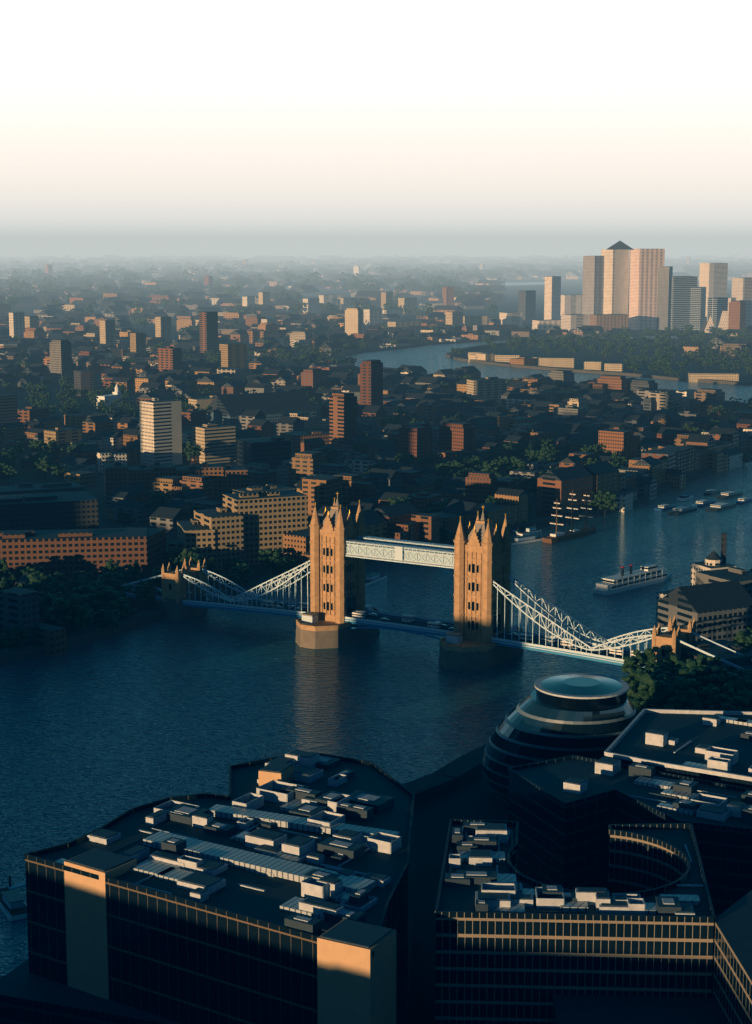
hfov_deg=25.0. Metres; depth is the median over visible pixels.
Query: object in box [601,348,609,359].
tree
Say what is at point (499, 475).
tree
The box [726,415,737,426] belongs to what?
tree
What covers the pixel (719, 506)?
work boat
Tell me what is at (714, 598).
shad thames warehouses
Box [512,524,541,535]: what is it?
boat
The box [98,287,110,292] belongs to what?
tree
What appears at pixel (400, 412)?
tree
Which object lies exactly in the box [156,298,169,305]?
tree
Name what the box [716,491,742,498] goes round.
work boat
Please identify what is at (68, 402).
tree
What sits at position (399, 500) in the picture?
tree
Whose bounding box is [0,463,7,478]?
tree
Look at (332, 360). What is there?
tree
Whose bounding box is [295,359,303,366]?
tree
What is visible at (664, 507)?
work boat
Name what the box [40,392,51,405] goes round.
tree
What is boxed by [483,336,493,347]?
tree
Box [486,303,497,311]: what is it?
tree
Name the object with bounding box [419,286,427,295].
tree
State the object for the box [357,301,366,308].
tree
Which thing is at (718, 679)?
tree
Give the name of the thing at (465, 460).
tree
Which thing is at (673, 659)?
tree
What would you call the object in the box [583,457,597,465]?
tree
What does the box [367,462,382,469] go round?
tree
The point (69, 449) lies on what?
tree
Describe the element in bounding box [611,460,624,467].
tree
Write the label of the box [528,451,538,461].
tree
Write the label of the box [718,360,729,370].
tree
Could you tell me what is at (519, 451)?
tree
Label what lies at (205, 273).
tree
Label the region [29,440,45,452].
tree
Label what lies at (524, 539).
boat
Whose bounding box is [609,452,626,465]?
tree
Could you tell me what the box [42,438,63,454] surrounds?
tree
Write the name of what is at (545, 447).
tree
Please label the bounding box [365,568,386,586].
boat
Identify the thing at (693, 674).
tree
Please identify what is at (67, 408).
tree
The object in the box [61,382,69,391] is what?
tree
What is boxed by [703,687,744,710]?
tree
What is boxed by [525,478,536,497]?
tree
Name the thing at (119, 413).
tree
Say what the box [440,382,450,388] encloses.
tree
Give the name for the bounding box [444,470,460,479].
tree
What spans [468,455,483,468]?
tree
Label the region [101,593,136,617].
tree
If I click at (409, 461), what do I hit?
tree
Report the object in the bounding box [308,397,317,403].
tree
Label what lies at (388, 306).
tree
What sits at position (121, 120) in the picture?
sky
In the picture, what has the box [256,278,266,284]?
tree
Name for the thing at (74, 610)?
tree
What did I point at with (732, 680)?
tree
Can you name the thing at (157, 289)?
tree
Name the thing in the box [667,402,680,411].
tree
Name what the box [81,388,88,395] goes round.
tree
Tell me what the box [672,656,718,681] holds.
tree
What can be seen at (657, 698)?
tree
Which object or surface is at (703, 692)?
tree
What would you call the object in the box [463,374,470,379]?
tree
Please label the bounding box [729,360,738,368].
tree
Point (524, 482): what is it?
tree
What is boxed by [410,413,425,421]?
tree
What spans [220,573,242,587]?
tree
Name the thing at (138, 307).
tree
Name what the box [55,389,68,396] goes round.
tree
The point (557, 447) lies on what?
tree
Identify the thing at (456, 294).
tree
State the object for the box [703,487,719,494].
work boat
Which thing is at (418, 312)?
tree
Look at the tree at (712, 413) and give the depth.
1792.88 m
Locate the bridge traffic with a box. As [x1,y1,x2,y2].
[130,590,644,656]
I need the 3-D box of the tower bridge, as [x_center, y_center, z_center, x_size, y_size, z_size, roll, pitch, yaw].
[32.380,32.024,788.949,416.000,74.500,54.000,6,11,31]
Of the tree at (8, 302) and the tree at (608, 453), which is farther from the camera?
the tree at (8, 302)
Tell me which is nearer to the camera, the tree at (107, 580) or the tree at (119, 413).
the tree at (107, 580)
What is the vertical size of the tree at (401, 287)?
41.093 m
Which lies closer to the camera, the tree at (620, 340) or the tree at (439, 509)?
the tree at (439, 509)
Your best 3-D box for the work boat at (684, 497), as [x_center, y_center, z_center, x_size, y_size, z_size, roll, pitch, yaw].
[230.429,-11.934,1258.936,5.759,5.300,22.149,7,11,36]
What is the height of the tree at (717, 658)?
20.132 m
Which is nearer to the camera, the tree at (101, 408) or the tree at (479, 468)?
the tree at (479, 468)
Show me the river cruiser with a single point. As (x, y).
(648, 575)
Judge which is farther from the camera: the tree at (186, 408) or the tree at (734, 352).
the tree at (734, 352)
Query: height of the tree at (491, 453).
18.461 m
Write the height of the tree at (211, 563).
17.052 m
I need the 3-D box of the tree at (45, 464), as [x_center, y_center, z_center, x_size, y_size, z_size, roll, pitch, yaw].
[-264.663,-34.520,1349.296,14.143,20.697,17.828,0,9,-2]
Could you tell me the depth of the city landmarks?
1455.82 m
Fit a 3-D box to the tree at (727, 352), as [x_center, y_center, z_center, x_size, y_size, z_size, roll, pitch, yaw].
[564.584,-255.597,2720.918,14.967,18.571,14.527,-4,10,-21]
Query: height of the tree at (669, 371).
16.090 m
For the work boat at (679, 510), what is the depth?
1195.85 m
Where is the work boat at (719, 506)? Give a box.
[705,501,735,510]
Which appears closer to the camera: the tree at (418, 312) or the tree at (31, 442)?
the tree at (31, 442)
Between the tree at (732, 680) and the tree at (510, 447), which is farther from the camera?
the tree at (510, 447)
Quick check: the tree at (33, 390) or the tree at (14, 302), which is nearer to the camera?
the tree at (33, 390)
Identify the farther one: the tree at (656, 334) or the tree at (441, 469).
the tree at (656, 334)
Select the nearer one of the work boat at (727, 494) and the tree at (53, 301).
the work boat at (727, 494)
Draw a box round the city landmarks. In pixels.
[0,241,751,582]
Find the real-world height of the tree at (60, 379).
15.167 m
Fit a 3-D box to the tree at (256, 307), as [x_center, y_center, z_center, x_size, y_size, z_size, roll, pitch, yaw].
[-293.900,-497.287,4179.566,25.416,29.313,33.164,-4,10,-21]
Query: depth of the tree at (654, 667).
700.62 m
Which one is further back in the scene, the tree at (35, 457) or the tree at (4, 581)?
the tree at (35, 457)
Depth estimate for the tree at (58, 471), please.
1350.02 m
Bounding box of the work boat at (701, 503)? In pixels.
[692,499,714,506]
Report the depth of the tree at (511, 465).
1334.65 m
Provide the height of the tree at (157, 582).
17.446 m
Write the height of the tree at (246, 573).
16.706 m
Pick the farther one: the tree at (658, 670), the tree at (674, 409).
the tree at (674, 409)
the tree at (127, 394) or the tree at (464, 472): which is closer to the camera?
the tree at (464, 472)
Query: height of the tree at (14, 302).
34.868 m
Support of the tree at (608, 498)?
on the ground
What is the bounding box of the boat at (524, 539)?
[511,531,542,544]
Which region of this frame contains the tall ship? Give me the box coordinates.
[542,490,605,543]
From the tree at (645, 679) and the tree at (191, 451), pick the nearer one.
the tree at (645, 679)
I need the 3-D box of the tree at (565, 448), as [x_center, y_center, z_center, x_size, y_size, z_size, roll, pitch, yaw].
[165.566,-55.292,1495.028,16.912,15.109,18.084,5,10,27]
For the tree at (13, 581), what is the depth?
912.57 m
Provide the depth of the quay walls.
863.14 m
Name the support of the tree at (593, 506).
on the ground
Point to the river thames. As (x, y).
(96, 734)
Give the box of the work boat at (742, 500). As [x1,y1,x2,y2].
[736,497,751,503]
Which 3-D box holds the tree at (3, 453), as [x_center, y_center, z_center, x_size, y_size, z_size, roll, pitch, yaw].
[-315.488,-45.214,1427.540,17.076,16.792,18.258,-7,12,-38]
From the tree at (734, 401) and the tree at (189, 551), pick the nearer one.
the tree at (189, 551)
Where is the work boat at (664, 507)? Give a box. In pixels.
[654,501,674,510]
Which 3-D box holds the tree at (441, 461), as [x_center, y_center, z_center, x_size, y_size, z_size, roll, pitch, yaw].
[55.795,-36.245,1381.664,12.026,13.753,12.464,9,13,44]
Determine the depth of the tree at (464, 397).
1924.88 m
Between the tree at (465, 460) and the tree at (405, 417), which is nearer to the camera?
the tree at (465, 460)
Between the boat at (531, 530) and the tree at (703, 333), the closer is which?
the boat at (531, 530)
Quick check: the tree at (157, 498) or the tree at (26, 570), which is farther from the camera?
the tree at (157, 498)
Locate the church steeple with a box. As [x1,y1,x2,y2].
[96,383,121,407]
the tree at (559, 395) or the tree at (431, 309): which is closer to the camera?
the tree at (559, 395)
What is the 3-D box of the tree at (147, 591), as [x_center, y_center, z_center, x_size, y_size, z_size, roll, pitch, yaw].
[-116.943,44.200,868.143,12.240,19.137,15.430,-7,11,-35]
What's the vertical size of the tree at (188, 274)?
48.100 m
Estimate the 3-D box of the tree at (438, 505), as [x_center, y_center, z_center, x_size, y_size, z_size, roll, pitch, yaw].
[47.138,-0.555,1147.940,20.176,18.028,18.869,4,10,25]
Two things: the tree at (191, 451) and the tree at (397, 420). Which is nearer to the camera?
the tree at (191, 451)
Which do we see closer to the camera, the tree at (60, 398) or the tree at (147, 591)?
the tree at (147, 591)
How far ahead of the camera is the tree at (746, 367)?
2419.33 m
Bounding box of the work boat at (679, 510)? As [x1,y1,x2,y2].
[667,506,696,514]
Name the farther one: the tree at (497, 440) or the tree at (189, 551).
the tree at (497, 440)
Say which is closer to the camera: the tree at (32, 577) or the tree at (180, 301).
the tree at (32, 577)
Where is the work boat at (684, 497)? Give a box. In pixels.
[677,495,692,500]
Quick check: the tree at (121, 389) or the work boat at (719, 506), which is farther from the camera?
the tree at (121, 389)
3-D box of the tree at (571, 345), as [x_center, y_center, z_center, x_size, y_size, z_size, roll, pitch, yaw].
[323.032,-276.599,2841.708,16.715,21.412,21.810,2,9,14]
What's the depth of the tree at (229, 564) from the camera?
965.24 m
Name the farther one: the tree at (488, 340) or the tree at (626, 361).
the tree at (488, 340)
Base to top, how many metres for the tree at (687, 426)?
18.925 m
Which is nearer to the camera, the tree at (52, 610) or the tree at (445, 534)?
the tree at (52, 610)
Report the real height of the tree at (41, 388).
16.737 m
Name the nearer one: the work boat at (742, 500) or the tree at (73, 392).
the work boat at (742, 500)
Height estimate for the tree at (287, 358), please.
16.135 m
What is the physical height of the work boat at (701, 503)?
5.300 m
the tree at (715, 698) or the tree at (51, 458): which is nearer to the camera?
the tree at (715, 698)
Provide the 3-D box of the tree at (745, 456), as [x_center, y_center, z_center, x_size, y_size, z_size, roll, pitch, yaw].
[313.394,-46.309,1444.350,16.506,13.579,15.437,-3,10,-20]
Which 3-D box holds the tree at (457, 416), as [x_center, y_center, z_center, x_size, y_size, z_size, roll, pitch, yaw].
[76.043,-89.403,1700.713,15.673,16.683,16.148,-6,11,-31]
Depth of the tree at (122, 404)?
1897.77 m
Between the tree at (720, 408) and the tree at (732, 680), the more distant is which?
the tree at (720, 408)
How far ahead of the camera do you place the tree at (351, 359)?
2520.77 m
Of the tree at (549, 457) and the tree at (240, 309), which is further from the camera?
the tree at (240, 309)
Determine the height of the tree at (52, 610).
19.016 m
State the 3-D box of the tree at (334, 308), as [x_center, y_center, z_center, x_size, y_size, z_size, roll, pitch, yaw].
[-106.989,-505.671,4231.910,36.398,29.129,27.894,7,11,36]
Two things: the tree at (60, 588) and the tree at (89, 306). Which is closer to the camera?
the tree at (60, 588)
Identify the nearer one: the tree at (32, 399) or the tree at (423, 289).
the tree at (32, 399)
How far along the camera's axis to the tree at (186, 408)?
1832.10 m
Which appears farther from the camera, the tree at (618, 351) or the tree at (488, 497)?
the tree at (618, 351)
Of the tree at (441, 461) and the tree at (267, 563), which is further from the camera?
the tree at (441, 461)
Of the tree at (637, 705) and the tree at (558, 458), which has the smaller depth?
the tree at (637, 705)
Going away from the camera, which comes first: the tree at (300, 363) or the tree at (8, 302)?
the tree at (300, 363)
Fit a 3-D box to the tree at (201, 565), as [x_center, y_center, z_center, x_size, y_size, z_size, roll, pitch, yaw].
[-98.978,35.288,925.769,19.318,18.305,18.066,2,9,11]
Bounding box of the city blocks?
[0,255,751,655]
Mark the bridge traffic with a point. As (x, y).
(405, 617)
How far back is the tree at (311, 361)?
2515.21 m
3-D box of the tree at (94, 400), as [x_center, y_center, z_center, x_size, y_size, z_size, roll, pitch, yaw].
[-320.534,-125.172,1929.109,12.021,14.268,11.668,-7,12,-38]
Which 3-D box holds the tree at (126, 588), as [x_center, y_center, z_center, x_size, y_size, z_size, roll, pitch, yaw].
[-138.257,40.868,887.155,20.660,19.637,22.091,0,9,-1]
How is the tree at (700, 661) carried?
on the ground
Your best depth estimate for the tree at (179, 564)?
940.52 m
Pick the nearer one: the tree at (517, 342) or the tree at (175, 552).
the tree at (175, 552)
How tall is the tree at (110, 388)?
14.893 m
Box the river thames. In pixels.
[0,282,751,977]
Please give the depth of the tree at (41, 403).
1865.24 m
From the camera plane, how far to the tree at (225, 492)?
1195.90 m
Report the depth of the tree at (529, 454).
1428.15 m
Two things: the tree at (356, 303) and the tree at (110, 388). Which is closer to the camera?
the tree at (110, 388)
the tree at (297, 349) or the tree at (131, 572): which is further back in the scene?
the tree at (297, 349)
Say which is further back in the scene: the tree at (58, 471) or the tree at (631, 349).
the tree at (631, 349)
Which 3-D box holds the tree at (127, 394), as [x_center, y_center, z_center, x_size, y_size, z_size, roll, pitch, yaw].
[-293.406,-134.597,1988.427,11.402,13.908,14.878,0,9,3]
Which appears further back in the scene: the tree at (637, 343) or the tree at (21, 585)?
the tree at (637, 343)
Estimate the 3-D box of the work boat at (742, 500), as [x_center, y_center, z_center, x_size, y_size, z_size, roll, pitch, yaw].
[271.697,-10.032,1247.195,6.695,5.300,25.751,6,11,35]
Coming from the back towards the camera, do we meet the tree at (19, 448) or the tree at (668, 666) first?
the tree at (19, 448)
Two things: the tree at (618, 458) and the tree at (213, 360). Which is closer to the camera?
the tree at (618, 458)
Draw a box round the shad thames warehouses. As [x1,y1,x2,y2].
[656,533,751,676]
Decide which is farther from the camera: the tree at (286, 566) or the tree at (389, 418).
the tree at (389, 418)
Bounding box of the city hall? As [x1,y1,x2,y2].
[482,673,637,803]
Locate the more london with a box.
[0,708,751,1023]
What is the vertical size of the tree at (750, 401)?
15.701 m
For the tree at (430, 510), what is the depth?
1140.40 m
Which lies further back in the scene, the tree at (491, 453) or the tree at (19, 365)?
the tree at (19, 365)
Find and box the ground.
[0,241,751,1023]
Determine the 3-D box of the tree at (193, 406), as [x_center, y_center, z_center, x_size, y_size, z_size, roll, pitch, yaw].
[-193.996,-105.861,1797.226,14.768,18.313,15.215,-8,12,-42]
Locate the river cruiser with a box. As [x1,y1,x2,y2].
[592,564,671,594]
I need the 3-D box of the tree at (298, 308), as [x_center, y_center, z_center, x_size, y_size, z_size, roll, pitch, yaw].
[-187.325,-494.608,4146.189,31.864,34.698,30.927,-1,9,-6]
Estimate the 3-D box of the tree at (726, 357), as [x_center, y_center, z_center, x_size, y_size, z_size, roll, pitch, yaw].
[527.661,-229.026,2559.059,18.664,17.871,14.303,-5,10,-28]
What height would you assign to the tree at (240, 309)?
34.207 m
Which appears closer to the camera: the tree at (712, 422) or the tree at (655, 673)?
the tree at (655, 673)
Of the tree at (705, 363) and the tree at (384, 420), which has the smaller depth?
the tree at (384, 420)
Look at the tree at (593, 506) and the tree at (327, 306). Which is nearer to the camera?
the tree at (593, 506)
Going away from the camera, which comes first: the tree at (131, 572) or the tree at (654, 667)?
the tree at (654, 667)
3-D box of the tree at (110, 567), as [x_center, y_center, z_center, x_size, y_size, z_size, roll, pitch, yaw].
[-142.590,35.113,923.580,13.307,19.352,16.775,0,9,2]
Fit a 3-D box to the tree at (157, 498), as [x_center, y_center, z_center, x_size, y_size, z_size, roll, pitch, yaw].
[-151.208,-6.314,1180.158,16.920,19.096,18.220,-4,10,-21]
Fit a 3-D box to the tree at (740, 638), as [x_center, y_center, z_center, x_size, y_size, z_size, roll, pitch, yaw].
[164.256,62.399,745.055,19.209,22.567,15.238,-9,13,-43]
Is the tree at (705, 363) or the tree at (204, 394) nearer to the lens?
the tree at (204, 394)
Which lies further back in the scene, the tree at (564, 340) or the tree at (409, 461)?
the tree at (564, 340)
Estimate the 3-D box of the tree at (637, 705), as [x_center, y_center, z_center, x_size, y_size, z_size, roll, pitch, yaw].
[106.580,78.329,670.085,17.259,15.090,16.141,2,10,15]
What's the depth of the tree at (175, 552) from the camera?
974.28 m
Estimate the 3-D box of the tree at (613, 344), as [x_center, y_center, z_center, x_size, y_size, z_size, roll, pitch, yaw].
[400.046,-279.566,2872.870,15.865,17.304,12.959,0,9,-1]
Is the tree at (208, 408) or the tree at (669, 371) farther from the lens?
the tree at (669, 371)
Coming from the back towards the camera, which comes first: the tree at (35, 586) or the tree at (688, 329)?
the tree at (688, 329)
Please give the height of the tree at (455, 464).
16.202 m
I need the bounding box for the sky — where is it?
[0,0,751,240]
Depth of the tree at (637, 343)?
2917.39 m
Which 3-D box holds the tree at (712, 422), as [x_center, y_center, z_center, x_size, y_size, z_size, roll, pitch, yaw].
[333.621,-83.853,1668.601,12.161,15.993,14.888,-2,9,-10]
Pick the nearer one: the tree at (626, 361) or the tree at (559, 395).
the tree at (559, 395)
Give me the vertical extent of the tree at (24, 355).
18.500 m
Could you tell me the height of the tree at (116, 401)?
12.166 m
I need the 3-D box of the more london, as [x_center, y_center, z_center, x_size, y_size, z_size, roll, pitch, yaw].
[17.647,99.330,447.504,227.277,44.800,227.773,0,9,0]
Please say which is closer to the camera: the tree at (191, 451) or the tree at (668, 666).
the tree at (668, 666)
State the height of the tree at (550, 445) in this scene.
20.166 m
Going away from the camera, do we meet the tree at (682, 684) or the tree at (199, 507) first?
the tree at (682, 684)
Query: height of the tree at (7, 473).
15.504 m
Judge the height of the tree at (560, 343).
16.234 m
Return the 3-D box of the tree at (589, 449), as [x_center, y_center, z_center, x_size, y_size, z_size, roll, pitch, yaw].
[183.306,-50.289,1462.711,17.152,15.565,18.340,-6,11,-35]
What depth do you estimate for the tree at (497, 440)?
1542.48 m
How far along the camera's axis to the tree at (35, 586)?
867.50 m
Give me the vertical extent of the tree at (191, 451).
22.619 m
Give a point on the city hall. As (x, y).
(588, 715)
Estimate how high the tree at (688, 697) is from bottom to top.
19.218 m
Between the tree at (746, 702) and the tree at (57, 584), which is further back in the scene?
the tree at (57, 584)
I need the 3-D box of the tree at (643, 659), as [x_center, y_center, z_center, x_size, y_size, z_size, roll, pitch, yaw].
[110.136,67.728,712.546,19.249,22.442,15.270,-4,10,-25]
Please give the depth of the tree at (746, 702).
661.27 m
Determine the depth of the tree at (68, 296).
4743.65 m
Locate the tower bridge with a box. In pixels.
[121,492,751,670]
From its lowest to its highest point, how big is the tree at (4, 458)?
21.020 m
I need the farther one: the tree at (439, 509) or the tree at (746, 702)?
the tree at (439, 509)
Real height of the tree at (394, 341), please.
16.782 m
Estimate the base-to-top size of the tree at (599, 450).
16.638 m
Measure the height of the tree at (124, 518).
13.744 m
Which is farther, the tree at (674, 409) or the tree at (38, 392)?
the tree at (38, 392)
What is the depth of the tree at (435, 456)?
1430.60 m
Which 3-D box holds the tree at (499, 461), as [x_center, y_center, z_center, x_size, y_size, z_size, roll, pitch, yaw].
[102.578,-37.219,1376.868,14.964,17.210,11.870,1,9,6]
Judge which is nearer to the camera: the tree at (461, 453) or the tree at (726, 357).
the tree at (461, 453)
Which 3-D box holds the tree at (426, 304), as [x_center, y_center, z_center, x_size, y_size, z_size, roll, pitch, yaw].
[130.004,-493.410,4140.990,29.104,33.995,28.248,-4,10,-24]
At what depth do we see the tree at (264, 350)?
2744.57 m
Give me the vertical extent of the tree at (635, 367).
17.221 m
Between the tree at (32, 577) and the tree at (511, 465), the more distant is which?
the tree at (511, 465)
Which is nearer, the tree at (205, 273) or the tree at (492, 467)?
the tree at (492, 467)
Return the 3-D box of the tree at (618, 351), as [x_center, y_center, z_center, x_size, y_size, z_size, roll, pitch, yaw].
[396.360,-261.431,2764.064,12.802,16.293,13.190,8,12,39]
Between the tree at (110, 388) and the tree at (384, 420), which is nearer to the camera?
the tree at (384, 420)
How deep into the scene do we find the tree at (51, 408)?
1797.08 m
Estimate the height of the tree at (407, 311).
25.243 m
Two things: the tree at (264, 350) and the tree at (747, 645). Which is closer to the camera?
the tree at (747, 645)
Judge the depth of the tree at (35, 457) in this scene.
1398.27 m
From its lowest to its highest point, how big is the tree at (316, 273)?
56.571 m
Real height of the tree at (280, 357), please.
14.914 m
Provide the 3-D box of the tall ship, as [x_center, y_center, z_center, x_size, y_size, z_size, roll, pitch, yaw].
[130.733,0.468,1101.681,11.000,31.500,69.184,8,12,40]
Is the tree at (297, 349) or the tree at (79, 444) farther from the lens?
the tree at (297, 349)
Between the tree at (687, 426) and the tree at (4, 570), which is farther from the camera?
the tree at (687, 426)
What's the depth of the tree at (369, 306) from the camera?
4202.30 m
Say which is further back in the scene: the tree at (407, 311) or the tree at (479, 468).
the tree at (407, 311)
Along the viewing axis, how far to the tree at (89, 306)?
4067.74 m
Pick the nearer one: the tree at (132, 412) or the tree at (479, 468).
the tree at (479, 468)
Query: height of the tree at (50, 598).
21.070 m
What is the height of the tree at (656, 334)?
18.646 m
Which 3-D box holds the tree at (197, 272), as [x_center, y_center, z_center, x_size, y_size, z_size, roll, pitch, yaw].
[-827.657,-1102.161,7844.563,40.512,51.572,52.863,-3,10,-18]
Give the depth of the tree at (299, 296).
4832.99 m
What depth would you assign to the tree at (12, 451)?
1434.02 m
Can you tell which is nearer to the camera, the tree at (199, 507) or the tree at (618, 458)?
the tree at (199, 507)
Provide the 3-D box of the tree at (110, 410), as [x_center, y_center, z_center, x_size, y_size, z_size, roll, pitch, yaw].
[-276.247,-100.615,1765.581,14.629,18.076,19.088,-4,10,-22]
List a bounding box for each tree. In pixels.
[0,448,9,458]
[0,453,12,468]
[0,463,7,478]
[0,465,17,484]
[0,559,14,577]
[0,576,16,587]
[0,577,12,589]
[4,298,19,305]
[6,296,18,308]
[8,448,17,458]
[12,441,26,456]
[15,362,25,368]
[15,565,45,580]
[18,582,28,588]
[22,351,30,358]
[25,394,37,404]
[26,387,36,393]
[26,572,65,583]
[27,451,46,470]
[27,581,55,597]
[29,440,43,453]
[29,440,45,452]
[34,456,52,480]
[35,400,49,406]
[35,454,58,476]
[36,390,44,395]
[37,383,46,390]
[38,582,69,599]
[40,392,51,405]
[40,592,62,616]
[41,574,63,585]
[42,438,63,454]
[44,602,64,623]
[47,405,55,414]
[47,587,94,630]
[49,298,61,303]
[51,463,67,480]
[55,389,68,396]
[57,394,66,404]
[58,376,68,382]
[61,293,72,299]
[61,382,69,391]
[63,387,77,395]
[63,401,73,410]
[63,406,78,413]
[67,445,76,456]
[71,443,86,449]
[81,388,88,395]
[84,303,96,312]
[90,396,96,407]
[96,403,107,410]
[96,573,132,592]
[97,572,130,596]
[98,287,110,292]
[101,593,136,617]
[102,407,116,414]
[103,558,125,573]
[106,384,118,392]
[111,399,120,409]
[113,385,126,391]
[114,509,136,527]
[117,400,126,410]
[117,409,127,415]
[118,562,143,583]
[121,391,130,398]
[126,409,137,415]
[132,301,145,312]
[133,580,160,608]
[144,490,170,509]
[144,566,174,587]
[150,285,161,291]
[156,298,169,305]
[163,548,186,570]
[171,556,196,570]
[173,298,184,304]
[174,547,207,562]
[181,403,190,410]
[181,559,209,582]
[184,404,199,410]
[184,441,202,464]
[185,272,194,278]
[189,505,205,518]
[192,268,200,274]
[192,554,215,576]
[196,407,211,418]
[198,388,210,397]
[202,269,212,275]
[207,356,216,362]
[219,489,231,500]
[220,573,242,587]
[221,556,241,572]
[228,563,254,584]
[230,560,254,581]
[234,304,246,311]
[252,304,260,311]
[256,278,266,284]
[258,548,283,573]
[260,348,270,353]
[274,556,296,574]
[277,354,284,363]
[283,353,290,363]
[293,292,302,299]
[293,302,304,314]
[294,346,302,355]
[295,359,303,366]
[307,356,316,365]
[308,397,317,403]
[310,272,320,280]
[322,302,334,309]
[325,303,338,309]
[330,357,338,363]
[348,357,356,362]
[351,297,364,307]
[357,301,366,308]
[362,304,374,308]
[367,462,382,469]
[379,416,393,425]
[380,417,391,426]
[383,301,396,308]
[386,417,400,424]
[387,496,412,504]
[389,339,399,344]
[394,284,404,292]
[394,453,414,466]
[396,408,409,423]
[398,412,413,423]
[401,308,411,318]
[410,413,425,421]
[414,307,424,319]
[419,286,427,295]
[422,506,433,512]
[423,306,436,314]
[425,303,436,308]
[431,506,444,512]
[432,453,442,464]
[433,461,455,478]
[434,498,451,507]
[436,459,448,463]
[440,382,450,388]
[440,524,453,540]
[443,415,459,419]
[444,460,464,475]
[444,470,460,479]
[453,451,471,461]
[454,290,462,296]
[456,456,471,469]
[458,467,474,477]
[459,394,469,402]
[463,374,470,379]
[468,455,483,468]
[473,465,483,470]
[479,460,499,473]
[482,495,493,503]
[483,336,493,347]
[483,446,505,460]
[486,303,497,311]
[488,431,504,444]
[494,456,507,469]
[495,473,510,476]
[503,441,520,455]
[503,456,524,476]
[512,337,521,346]
[512,440,532,460]
[520,477,532,496]
[524,449,542,462]
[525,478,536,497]
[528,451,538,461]
[534,438,554,455]
[536,449,556,461]
[548,440,555,451]
[548,450,562,462]
[554,445,561,453]
[555,341,562,348]
[556,393,567,402]
[560,440,575,457]
[561,336,568,347]
[564,341,574,348]
[577,340,587,349]
[580,445,599,454]
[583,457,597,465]
[588,492,609,509]
[591,490,619,514]
[592,443,606,455]
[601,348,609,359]
[602,450,611,455]
[609,342,616,351]
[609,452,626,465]
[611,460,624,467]
[614,346,621,354]
[617,336,625,344]
[621,648,656,676]
[621,670,669,708]
[624,347,636,353]
[624,358,632,369]
[630,362,640,369]
[631,692,652,713]
[632,339,643,345]
[636,663,671,676]
[637,671,676,682]
[640,677,677,708]
[643,668,663,673]
[645,668,703,709]
[653,330,661,335]
[656,659,672,671]
[658,648,678,668]
[663,366,673,375]
[663,689,704,709]
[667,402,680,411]
[667,672,701,689]
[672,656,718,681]
[677,654,708,681]
[682,325,692,331]
[683,422,699,432]
[687,665,733,689]
[693,656,725,667]
[697,683,732,709]
[698,331,708,338]
[700,360,711,369]
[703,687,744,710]
[707,409,717,417]
[707,419,721,427]
[710,405,725,417]
[717,673,751,693]
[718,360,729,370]
[722,347,731,356]
[722,354,732,360]
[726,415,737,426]
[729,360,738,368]
[729,397,741,408]
[730,349,739,357]
[730,691,751,710]
[733,627,751,648]
[734,643,751,651]
[740,450,751,461]
[741,362,750,373]
[744,398,751,410]
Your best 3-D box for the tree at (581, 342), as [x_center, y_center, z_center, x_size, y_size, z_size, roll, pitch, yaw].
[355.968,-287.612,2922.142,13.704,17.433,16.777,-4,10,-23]
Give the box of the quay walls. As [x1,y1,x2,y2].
[0,334,751,978]
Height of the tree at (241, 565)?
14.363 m
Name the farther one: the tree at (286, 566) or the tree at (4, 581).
the tree at (286, 566)

